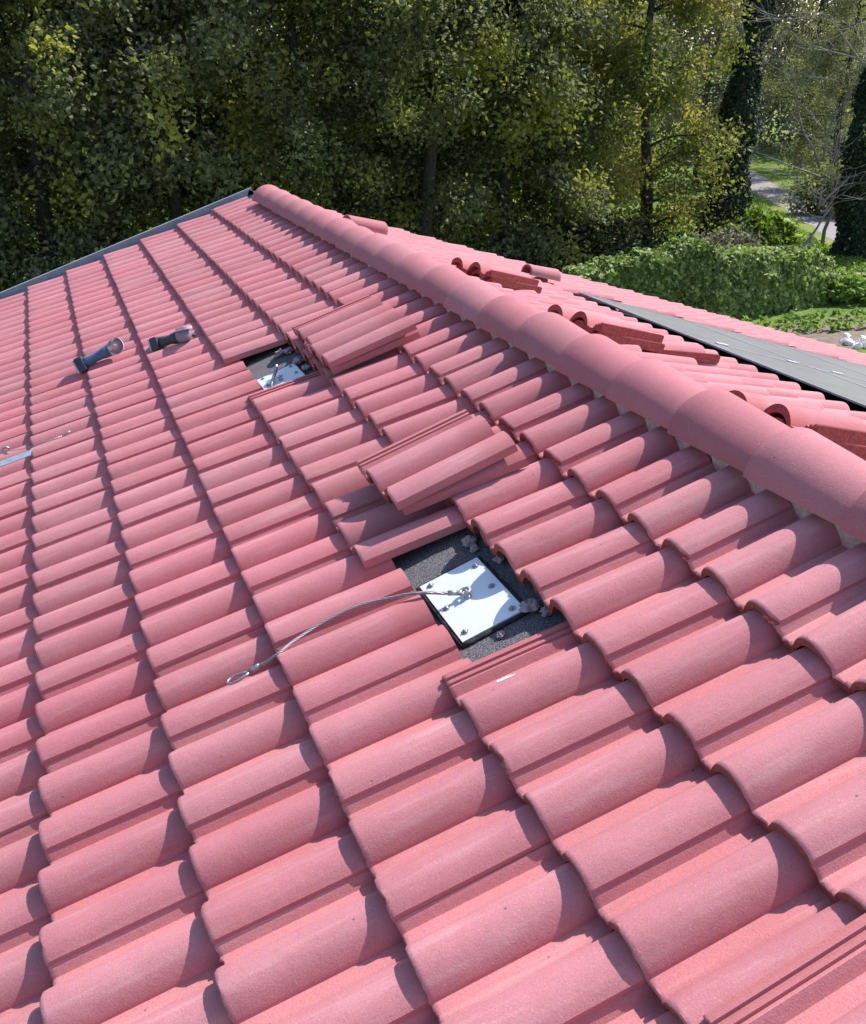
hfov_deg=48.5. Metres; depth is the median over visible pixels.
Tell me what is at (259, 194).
ridge cap
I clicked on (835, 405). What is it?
roof tile
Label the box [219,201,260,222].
roof tile
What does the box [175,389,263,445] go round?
roof tile
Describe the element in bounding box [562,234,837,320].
ivy hedge
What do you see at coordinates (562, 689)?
roof tile
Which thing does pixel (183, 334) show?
angle grinder
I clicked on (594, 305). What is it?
roof tile
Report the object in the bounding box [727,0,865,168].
leafy tree
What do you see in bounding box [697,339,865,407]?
solar panel
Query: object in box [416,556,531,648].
anchor plate
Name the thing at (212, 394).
roof tile
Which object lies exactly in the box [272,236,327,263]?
roof tile
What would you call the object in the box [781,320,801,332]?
garden plant
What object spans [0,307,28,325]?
roof tile
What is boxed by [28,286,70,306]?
roof tile
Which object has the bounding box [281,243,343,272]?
roof tile
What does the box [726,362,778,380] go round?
roof tile
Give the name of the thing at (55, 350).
roof tile
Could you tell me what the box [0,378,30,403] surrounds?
roof tile
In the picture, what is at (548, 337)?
ridge cap
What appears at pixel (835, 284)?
garden plant
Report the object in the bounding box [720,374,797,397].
roof tile
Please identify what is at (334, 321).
roof tile
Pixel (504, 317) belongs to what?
ridge cap
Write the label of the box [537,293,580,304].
roof tile
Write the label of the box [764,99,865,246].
bare tree
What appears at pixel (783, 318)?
garden plant
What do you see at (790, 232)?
leafy shrub
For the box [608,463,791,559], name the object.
roof tile
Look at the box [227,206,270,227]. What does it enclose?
roof tile
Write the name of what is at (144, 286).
roof tile
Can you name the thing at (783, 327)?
garden plant
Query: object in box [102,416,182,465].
roof tile
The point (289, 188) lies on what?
sunlit bush
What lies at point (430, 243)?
roof tile
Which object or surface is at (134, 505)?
roof tile
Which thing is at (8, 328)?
roof tile
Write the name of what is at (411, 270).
ridge cap
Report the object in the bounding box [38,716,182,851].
roof tile
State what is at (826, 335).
garden soil
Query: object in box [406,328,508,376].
roof tile
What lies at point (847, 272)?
garden plant
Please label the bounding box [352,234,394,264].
ridge cap
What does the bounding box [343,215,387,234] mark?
loose ridge cap
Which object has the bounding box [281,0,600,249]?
leafy tree
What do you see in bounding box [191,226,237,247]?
roof tile
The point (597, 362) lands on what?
ridge cap
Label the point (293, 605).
roof tile
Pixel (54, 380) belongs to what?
roof tile
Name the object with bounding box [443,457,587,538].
roof tile
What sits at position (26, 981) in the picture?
roof tile
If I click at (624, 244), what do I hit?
leafy shrub
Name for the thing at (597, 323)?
roof tile
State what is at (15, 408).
roof tile
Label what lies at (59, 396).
roof tile
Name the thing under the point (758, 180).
path
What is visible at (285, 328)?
roof tile
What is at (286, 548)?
roof tile
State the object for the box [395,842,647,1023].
roof tile
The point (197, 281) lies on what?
roof tile
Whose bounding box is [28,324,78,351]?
roof tile
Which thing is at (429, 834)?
roof tile
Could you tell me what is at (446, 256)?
roof tile
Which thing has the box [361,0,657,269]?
leafy tree
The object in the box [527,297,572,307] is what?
roof tile
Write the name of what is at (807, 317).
garden plant
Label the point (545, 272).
loose ridge cap
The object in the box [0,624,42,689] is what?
roof tile
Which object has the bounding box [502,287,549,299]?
roof tile
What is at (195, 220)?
roof tile
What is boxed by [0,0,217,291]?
leafy tree
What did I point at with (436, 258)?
roof tile
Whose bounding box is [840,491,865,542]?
ridge cap
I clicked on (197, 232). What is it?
roof tile
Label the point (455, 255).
roof tile
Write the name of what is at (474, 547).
mortar lump
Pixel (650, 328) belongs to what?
roof tile
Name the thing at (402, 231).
roof tile
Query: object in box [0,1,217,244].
leafy tree
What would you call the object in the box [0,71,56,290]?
leafy tree
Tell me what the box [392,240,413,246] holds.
roof tile
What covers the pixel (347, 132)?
leafy tree
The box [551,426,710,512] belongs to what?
roof tile
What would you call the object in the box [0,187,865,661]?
house
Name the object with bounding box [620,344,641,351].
roof tile
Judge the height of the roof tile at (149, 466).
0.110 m
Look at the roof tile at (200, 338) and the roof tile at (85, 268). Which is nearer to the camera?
the roof tile at (200, 338)
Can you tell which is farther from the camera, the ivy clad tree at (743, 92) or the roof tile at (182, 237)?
the ivy clad tree at (743, 92)
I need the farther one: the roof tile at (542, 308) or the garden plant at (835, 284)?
the garden plant at (835, 284)
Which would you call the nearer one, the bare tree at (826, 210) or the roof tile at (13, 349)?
the roof tile at (13, 349)
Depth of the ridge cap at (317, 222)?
5.61 m
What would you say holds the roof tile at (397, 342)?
on the roof tile at (315, 364)
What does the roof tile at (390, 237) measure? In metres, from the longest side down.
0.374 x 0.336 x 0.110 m
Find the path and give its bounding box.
[684,158,837,239]
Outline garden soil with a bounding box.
[769,317,865,348]
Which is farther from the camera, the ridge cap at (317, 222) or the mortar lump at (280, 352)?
the ridge cap at (317, 222)
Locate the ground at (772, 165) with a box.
[12,68,865,352]
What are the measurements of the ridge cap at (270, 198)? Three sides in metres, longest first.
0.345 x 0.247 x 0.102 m
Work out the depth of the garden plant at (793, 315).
23.39 m
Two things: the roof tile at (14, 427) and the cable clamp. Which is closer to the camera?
the cable clamp
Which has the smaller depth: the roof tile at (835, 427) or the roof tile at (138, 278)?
the roof tile at (835, 427)
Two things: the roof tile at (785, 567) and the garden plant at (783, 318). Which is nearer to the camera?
the roof tile at (785, 567)
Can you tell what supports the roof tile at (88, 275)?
on the roof tile at (51, 287)
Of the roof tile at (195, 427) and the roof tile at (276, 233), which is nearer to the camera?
the roof tile at (195, 427)
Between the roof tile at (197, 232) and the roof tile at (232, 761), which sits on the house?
the roof tile at (232, 761)
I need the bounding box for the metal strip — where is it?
[0,450,32,466]
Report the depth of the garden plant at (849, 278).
25.04 m
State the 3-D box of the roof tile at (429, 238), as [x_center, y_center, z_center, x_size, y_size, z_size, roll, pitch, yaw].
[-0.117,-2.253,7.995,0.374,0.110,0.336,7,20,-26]
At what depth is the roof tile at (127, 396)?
4.29 m
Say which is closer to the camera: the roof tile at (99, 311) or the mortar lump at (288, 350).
the mortar lump at (288, 350)
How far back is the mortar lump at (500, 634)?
2.21 m
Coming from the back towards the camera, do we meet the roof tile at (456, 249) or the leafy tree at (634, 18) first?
the leafy tree at (634, 18)
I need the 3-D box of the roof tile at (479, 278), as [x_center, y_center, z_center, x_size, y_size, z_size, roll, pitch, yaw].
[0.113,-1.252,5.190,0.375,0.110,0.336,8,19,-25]
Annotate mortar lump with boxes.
[274,348,284,356]
[284,347,294,353]
[292,356,303,363]
[301,364,310,369]
[461,535,477,546]
[470,543,479,552]
[492,556,504,563]
[496,630,504,638]
[519,598,541,612]
[539,605,551,617]
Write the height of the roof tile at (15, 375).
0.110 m
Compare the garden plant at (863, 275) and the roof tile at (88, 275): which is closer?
the roof tile at (88, 275)
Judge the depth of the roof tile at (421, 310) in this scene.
3.99 m
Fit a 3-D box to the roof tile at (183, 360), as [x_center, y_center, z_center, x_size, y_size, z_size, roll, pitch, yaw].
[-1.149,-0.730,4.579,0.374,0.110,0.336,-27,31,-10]
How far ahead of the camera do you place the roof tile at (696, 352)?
4.27 m
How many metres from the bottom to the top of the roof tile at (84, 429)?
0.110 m
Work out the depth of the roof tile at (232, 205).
7.29 m
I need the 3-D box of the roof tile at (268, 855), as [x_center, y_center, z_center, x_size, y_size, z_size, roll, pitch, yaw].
[-0.272,0.625,1.856,0.374,0.110,0.336,-26,31,-10]
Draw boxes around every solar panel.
[579,292,813,367]
[688,320,865,380]
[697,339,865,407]
[781,344,865,374]
[816,368,865,386]
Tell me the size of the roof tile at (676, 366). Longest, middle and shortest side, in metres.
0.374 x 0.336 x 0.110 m
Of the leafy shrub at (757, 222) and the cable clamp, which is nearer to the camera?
the cable clamp
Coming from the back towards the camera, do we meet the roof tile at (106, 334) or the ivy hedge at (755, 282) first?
the ivy hedge at (755, 282)
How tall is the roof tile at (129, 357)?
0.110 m
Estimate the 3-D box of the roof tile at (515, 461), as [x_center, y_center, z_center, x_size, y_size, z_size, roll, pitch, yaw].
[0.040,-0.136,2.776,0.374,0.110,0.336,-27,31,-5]
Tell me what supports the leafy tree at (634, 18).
on the ground at (772, 165)
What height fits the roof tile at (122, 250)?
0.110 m
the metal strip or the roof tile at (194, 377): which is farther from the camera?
the roof tile at (194, 377)
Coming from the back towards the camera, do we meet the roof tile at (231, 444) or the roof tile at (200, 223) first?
the roof tile at (200, 223)
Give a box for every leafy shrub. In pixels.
[466,210,711,271]
[686,217,769,247]
[718,198,787,246]
[763,208,806,244]
[769,151,861,219]
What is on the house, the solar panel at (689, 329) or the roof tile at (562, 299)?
the solar panel at (689, 329)
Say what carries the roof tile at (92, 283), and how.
on the roof tile at (48, 296)
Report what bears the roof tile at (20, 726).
on the house
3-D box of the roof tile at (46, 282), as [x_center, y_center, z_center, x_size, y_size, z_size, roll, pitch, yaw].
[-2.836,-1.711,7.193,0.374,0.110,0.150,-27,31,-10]
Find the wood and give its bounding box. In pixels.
[0,0,865,176]
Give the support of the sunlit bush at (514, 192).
on the ground at (772, 165)
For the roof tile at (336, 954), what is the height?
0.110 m
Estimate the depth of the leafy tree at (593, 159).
28.93 m
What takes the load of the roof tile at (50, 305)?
on the roof tile at (14, 316)
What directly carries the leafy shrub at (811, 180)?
on the ground at (772, 165)
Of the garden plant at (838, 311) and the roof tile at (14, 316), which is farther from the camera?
the garden plant at (838, 311)
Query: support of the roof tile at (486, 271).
on the roof tile at (511, 284)
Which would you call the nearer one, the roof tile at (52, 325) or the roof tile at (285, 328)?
the roof tile at (285, 328)
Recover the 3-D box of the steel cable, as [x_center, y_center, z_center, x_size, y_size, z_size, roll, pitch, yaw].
[-0.209,0.286,2.336,0.631,0.064,0.126,-27,31,-10]
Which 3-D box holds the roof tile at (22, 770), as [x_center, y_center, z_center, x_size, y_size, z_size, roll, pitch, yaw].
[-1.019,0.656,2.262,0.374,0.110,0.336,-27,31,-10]
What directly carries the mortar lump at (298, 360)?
on the anchor plate at (289, 373)
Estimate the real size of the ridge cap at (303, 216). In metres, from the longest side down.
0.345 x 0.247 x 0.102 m
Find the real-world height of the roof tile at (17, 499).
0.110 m
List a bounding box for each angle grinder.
[72,337,123,373]
[147,325,195,350]
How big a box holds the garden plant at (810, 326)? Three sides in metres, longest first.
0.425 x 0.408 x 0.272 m
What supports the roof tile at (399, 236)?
on the roof tile
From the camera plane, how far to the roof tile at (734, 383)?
3.74 m
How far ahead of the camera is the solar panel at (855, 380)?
5.97 m
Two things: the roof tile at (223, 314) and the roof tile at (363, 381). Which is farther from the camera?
the roof tile at (223, 314)
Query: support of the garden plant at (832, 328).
on the garden soil
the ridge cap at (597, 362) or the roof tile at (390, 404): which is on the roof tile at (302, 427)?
the roof tile at (390, 404)
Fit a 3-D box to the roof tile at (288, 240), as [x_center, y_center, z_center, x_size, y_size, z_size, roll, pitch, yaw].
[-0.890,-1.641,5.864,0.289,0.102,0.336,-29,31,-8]
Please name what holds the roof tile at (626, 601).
on the house
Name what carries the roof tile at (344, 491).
on the roof tile at (256, 511)
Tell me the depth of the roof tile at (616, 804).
1.67 m
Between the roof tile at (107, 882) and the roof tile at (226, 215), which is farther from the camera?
the roof tile at (226, 215)
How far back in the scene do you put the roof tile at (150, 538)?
3.08 m
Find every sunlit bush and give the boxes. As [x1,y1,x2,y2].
[3,169,108,254]
[30,165,201,250]
[266,128,416,219]
[466,124,598,211]
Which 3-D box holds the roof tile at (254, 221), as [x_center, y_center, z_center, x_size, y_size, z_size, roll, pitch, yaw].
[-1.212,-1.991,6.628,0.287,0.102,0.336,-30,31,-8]
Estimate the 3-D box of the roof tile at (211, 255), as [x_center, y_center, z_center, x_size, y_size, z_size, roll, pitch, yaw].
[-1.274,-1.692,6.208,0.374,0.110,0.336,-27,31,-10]
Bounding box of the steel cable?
[226,586,471,684]
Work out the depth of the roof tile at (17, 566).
3.26 m
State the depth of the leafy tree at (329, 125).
24.00 m
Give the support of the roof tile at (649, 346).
on the roof tile at (637, 348)
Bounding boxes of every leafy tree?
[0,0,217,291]
[0,0,366,289]
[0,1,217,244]
[0,4,71,288]
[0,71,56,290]
[146,0,294,185]
[170,0,413,221]
[206,0,413,207]
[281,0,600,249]
[352,0,527,204]
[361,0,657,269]
[448,0,680,260]
[458,25,588,228]
[549,0,684,179]
[552,0,764,253]
[563,0,686,179]
[651,0,772,188]
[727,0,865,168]
[760,0,865,177]
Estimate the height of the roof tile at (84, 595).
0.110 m
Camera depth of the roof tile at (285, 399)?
3.70 m
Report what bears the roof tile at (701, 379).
on the roof tile
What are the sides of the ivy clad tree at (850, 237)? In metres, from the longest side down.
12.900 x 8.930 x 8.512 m
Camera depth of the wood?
63.92 m
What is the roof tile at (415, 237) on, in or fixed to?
on the roof tile at (456, 249)
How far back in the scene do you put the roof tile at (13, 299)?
6.97 m
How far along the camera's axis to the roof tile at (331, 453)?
3.19 m
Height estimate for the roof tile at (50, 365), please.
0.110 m
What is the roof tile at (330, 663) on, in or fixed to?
on the roof tile at (195, 692)
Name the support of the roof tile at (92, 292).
on the roof tile at (50, 305)
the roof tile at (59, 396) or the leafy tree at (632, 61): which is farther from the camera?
the leafy tree at (632, 61)
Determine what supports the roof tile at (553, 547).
on the house
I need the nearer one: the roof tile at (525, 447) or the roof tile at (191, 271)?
the roof tile at (525, 447)
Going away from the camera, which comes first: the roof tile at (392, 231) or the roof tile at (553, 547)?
the roof tile at (553, 547)
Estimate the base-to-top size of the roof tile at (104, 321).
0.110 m
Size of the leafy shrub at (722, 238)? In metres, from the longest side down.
3.486 x 2.154 x 1.470 m
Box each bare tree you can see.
[728,0,865,246]
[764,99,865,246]
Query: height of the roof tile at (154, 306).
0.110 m
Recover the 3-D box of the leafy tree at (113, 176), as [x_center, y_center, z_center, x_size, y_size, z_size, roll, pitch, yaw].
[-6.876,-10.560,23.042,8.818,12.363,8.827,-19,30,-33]
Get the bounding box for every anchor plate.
[257,364,306,389]
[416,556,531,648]
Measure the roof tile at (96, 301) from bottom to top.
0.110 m
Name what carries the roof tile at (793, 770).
on the roof tile at (616, 804)
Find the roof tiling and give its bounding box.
[397,243,865,1023]
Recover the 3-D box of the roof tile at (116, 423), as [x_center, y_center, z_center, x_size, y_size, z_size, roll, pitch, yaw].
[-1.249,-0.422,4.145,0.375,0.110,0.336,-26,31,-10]
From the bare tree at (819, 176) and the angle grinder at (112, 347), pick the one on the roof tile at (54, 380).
the angle grinder at (112, 347)
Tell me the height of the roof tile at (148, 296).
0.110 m
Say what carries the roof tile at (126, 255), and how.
on the roof tile at (85, 268)
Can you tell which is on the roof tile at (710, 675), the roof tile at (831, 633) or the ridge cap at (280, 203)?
the roof tile at (831, 633)
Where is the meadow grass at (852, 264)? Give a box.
[522,196,865,275]
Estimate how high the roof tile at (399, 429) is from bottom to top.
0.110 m
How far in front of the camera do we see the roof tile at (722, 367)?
4.18 m
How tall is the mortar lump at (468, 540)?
0.020 m
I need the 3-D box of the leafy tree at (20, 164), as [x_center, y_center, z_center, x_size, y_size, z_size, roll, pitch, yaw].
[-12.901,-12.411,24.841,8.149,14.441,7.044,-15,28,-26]
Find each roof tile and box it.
[0,291,27,307]
[0,299,28,315]
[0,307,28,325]
[0,317,28,335]
[0,327,28,347]
[0,338,29,359]
[0,350,29,372]
[0,364,30,387]
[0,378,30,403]
[0,395,31,421]
[0,412,31,441]
[0,432,32,460]
[0,455,33,490]
[0,480,35,519]
[0,509,35,552]
[0,541,37,590]
[0,579,39,635]
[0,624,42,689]
[0,676,44,755]
[0,741,48,835]
[0,815,50,939]
[0,917,52,1023]
[27,275,66,290]
[27,278,68,298]
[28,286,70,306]
[28,294,72,316]
[28,303,74,327]
[28,313,76,338]
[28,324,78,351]
[28,335,81,364]
[29,348,84,379]
[29,366,88,396]
[29,378,91,414]
[30,395,95,435]
[30,414,100,458]
[30,436,105,485]
[31,461,111,514]
[31,487,118,549]
[32,518,127,589]
[32,556,136,638]
[34,600,149,693]
[35,652,165,768]
[37,793,203,967]
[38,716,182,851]
[40,893,233,1023]
[66,259,106,277]
[67,265,109,285]
[69,273,113,293]
[70,281,117,302]
[72,289,121,312]
[74,299,125,323]
[77,308,130,335]
[80,320,135,348]
[82,331,140,356]
[87,345,147,379]
[88,360,154,396]
[92,376,162,417]
[97,395,171,439]
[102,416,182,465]
[103,243,142,258]
[105,246,147,264]
[107,439,193,494]
[108,253,151,272]
[111,259,156,280]
[113,466,206,527]
[114,267,162,289]
[118,275,168,298]
[120,496,222,567]
[122,284,175,308]
[127,293,182,322]
[129,532,240,615]
[132,303,189,332]
[136,315,198,346]
[138,576,264,671]
[139,228,181,247]
[143,328,208,361]
[144,233,188,254]
[149,239,194,259]
[150,342,219,378]
[153,626,292,741]
[154,246,201,270]
[156,357,246,398]
[159,252,208,275]
[164,260,217,286]
[164,369,261,420]
[166,689,325,833]
[170,269,225,296]
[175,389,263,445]
[177,213,215,229]
[178,277,235,304]
[179,215,222,233]
[184,287,245,317]
[185,220,230,242]
[186,418,277,472]
[189,768,368,945]
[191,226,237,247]
[194,298,257,330]
[197,444,298,505]
[198,232,246,253]
[200,310,270,347]
[203,238,256,264]
[211,196,252,216]
[212,474,322,544]
[213,245,266,270]
[213,323,286,363]
[214,870,429,1023]
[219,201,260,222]
[220,253,277,279]
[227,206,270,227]
[228,261,290,289]
[230,508,349,594]
[234,211,279,232]
[239,271,303,303]
[241,216,290,239]
[248,371,340,426]
[250,550,413,646]
[251,222,301,246]
[251,281,318,313]
[259,229,314,255]
[261,292,334,325]
[263,396,364,451]
[269,590,456,715]
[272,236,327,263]
[274,304,340,344]
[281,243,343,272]
[282,421,391,485]
[291,339,312,361]
[292,295,391,344]
[294,252,358,284]
[304,308,416,367]
[304,649,480,803]
[305,464,384,519]
[309,348,398,378]
[310,261,377,294]
[310,329,419,373]
[323,272,397,305]
[325,352,424,401]
[328,500,466,568]
[335,741,550,926]
[347,372,456,430]
[356,409,517,509]
[371,283,420,307]
[373,396,493,443]
[375,233,398,240]
[387,233,414,240]
[388,228,416,235]
[388,230,401,234]
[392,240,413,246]
[395,296,446,324]
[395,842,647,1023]
[397,311,475,356]
[401,233,429,240]
[402,418,528,515]
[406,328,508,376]
[411,238,444,247]
[417,235,441,241]
[424,251,454,259]
[426,254,448,262]
[430,240,456,247]
[434,347,546,405]
[441,251,475,260]
[442,621,650,777]
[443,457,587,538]
[444,246,470,253]
[451,257,538,285]
[456,251,486,259]
[456,264,541,293]
[467,257,503,266]
[467,274,486,281]
[472,370,593,430]
[480,496,650,591]
[485,281,514,292]
[490,424,536,459]
[500,291,540,304]
[501,711,750,895]
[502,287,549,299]
[507,395,645,464]
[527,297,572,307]
[531,304,548,311]
[531,542,730,664]
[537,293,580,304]
[538,282,562,290]
[539,286,556,294]
[545,289,585,300]
[547,304,663,342]
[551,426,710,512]
[557,313,664,352]
[562,303,607,314]
[568,298,610,310]
[579,812,862,1023]
[594,309,637,321]
[600,603,832,747]
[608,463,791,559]
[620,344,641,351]
[630,321,667,334]
[631,351,684,371]
[646,352,719,374]
[654,338,720,362]
[656,333,697,343]
[677,509,865,623]
[679,371,732,390]
[682,679,865,865]
[685,371,768,395]
[697,361,750,377]
[703,913,865,1023]
[705,349,737,363]
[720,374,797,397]
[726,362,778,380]
[729,390,865,445]
[757,378,824,399]
[763,581,865,694]
[769,395,849,415]
[773,417,865,459]
[798,397,865,419]
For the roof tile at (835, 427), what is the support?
on the roof tile at (858, 450)
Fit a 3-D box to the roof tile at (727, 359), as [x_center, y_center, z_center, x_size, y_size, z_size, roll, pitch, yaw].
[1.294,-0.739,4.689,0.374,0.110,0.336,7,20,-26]
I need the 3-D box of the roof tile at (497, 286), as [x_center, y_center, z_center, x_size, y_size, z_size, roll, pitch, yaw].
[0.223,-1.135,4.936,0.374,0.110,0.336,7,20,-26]
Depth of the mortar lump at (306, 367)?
4.05 m
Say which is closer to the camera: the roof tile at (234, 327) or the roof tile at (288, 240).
the roof tile at (234, 327)
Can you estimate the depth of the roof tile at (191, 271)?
5.92 m
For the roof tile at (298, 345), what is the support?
on the house
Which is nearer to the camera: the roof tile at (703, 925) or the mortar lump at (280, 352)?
the roof tile at (703, 925)
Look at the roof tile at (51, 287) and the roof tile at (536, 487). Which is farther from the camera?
the roof tile at (51, 287)
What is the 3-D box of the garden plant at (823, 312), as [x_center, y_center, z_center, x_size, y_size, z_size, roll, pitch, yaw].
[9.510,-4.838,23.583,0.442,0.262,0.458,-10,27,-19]
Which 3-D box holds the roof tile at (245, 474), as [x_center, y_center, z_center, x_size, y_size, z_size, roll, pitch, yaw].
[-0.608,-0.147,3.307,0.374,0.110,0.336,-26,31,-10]
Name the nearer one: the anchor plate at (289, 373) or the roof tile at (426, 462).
the roof tile at (426, 462)
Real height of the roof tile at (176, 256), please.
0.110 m
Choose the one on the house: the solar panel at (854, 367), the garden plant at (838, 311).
the solar panel at (854, 367)
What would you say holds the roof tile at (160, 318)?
on the roof tile at (106, 334)
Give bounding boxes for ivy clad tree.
[659,0,777,238]
[712,2,865,258]
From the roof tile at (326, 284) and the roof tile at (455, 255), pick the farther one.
the roof tile at (455, 255)
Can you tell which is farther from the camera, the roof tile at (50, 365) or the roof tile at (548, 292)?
the roof tile at (548, 292)
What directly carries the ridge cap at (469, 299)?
on the house
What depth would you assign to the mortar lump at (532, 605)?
2.24 m
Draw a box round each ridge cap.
[252,185,278,203]
[262,189,289,209]
[271,194,299,215]
[282,199,312,221]
[293,205,325,228]
[306,211,341,236]
[320,218,357,244]
[335,226,374,254]
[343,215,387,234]
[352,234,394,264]
[371,243,417,276]
[392,253,441,289]
[417,265,472,304]
[443,279,504,322]
[475,295,541,343]
[511,312,589,366]
[521,264,560,281]
[554,334,641,395]
[605,358,708,428]
[667,389,789,471]
[743,427,865,526]
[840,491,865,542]
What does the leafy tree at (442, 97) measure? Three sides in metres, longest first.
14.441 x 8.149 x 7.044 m
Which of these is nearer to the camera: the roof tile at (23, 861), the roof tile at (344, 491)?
the roof tile at (23, 861)
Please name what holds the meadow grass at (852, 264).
on the ground at (772, 165)
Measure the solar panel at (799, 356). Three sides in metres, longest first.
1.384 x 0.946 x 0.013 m
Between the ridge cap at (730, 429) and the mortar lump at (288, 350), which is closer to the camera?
the ridge cap at (730, 429)
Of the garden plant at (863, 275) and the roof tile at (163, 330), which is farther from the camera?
the garden plant at (863, 275)
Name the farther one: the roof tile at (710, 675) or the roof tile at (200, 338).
the roof tile at (200, 338)
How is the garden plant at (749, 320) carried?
on the garden soil
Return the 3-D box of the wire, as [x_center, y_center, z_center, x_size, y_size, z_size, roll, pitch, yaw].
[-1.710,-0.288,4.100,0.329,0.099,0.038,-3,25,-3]
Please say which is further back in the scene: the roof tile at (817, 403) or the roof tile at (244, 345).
the roof tile at (244, 345)
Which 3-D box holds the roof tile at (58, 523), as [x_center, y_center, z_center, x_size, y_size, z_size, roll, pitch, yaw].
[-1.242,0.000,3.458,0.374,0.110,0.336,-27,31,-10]
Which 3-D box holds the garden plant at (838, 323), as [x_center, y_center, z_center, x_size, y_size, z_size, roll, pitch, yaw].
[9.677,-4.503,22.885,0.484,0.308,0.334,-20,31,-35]
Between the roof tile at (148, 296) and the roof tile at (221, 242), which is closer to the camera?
the roof tile at (148, 296)
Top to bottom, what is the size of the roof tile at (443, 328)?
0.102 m
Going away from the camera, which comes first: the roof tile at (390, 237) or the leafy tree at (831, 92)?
the roof tile at (390, 237)
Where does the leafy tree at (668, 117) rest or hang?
on the ground at (772, 165)
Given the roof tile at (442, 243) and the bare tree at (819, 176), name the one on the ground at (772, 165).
the bare tree at (819, 176)
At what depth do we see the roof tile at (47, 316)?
6.18 m
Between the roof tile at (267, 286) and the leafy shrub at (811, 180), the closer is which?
the roof tile at (267, 286)
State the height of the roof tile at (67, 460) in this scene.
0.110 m
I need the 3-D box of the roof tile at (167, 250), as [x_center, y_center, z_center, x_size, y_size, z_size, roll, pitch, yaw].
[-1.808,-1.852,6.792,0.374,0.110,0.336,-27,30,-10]
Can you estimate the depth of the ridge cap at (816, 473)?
2.12 m
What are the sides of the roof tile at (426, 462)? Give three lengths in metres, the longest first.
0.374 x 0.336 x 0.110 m
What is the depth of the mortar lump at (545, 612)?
2.22 m
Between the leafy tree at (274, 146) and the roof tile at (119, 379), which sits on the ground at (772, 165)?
the leafy tree at (274, 146)
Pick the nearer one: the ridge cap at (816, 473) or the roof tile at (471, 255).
the ridge cap at (816, 473)
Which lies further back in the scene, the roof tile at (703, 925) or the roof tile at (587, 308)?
the roof tile at (587, 308)
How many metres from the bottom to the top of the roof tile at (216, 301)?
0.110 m
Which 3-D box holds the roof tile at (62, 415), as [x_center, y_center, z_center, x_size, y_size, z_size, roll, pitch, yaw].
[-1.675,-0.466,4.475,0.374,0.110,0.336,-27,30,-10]
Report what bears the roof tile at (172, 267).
on the roof tile at (138, 278)
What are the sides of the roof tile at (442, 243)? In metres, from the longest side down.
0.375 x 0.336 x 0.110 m
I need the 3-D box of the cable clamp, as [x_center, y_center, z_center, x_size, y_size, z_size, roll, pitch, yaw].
[-0.671,-0.569,4.030,0.018,0.068,0.150,0,25,4]
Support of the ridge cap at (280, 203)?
on the house
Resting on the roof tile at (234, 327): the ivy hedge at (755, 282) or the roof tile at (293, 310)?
the roof tile at (293, 310)
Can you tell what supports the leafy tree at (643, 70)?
on the ground at (772, 165)
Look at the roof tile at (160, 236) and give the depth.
7.25 m
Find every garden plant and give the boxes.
[742,316,752,321]
[753,315,771,326]
[772,324,787,331]
[774,313,793,323]
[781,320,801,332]
[786,310,803,323]
[800,312,819,321]
[800,320,818,331]
[813,309,832,321]
[815,320,836,331]
[820,273,852,301]
[827,318,845,330]
[829,308,850,320]
[830,273,865,303]
[835,270,864,298]
[844,317,862,328]
[849,307,865,318]
[851,268,865,281]
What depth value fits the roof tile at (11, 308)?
6.81 m
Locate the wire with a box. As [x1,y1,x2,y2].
[0,431,69,454]
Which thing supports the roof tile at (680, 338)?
on the house
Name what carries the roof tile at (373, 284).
on the roof tile at (293, 310)
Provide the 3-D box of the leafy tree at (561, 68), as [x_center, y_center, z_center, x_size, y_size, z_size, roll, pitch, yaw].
[1.725,-16.835,33.542,7.044,14.441,8.149,-2,25,-1]
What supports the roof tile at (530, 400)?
on the roof tile at (399, 429)
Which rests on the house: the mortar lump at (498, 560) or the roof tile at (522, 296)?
the mortar lump at (498, 560)
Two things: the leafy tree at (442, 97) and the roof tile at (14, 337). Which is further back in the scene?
the leafy tree at (442, 97)
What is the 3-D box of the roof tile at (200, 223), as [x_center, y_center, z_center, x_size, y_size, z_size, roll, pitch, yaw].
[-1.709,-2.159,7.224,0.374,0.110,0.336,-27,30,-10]
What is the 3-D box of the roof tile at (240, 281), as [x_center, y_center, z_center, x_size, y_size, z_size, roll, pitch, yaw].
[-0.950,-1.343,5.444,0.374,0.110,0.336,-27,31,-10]
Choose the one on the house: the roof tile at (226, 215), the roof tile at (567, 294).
the roof tile at (567, 294)
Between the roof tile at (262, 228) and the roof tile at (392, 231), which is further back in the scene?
the roof tile at (392, 231)
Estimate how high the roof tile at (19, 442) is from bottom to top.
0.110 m
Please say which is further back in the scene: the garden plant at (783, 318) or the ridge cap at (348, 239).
the garden plant at (783, 318)
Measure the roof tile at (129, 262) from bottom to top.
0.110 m
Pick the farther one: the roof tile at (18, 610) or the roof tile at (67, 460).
the roof tile at (67, 460)
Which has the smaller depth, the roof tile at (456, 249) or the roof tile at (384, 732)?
the roof tile at (384, 732)
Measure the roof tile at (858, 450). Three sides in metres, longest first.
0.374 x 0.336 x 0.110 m
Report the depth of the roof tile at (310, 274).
5.06 m
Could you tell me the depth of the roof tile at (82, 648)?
2.65 m
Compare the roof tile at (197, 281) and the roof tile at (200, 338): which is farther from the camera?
the roof tile at (197, 281)
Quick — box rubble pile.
[838,333,865,348]

